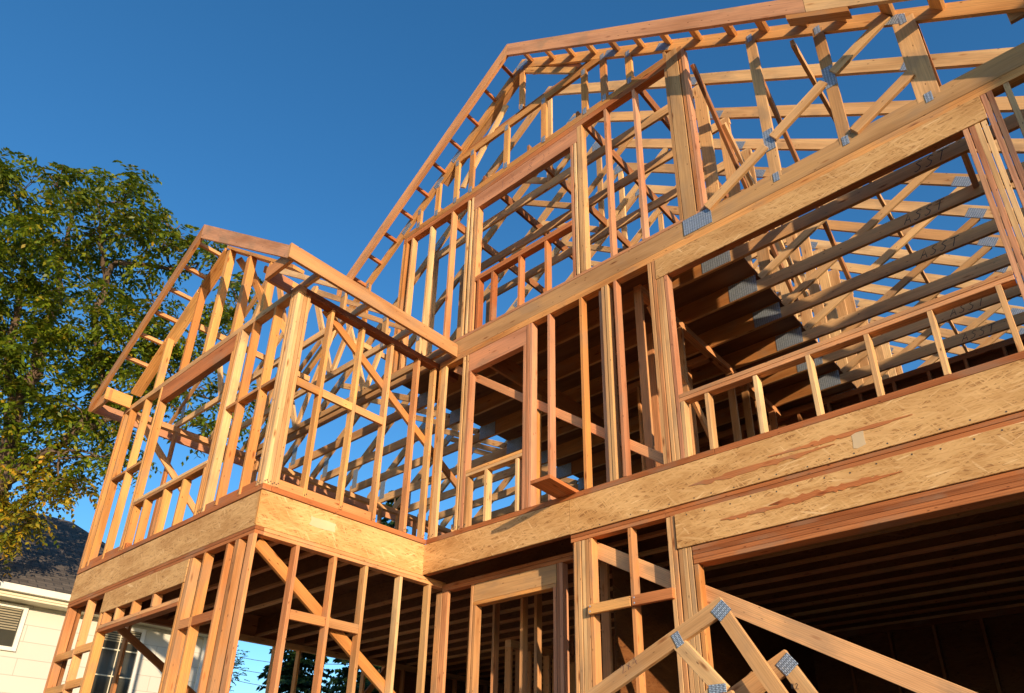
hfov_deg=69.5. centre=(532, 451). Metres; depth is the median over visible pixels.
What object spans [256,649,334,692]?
conifer
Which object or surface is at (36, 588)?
neighbour house
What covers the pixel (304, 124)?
sky
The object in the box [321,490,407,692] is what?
conifer
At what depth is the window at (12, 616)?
13.37 m
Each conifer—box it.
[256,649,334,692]
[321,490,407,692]
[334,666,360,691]
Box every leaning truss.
[586,597,788,692]
[726,650,817,692]
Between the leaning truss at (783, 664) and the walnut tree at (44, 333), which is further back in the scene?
the walnut tree at (44, 333)
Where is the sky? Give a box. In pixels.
[0,0,1023,692]
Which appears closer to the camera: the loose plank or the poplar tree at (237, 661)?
the loose plank
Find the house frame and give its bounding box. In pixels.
[43,0,1023,692]
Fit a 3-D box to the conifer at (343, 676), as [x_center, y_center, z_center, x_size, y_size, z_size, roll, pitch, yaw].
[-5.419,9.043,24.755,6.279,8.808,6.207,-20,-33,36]
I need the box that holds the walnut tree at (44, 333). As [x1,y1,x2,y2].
[0,147,290,576]
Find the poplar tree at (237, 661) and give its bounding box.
[229,645,249,691]
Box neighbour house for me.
[0,510,207,692]
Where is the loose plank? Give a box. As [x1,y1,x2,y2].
[530,474,578,498]
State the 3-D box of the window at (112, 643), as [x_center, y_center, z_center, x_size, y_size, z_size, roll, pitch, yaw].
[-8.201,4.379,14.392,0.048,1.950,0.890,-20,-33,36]
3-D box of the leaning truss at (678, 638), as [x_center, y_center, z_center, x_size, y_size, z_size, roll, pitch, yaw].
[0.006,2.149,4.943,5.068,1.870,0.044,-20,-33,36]
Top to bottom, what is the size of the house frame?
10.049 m
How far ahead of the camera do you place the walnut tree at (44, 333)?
13.68 m
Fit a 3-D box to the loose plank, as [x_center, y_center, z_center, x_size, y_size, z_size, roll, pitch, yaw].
[0.508,0.510,7.168,0.235,0.040,1.351,-20,-35,36]
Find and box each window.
[0,601,28,651]
[91,627,146,692]

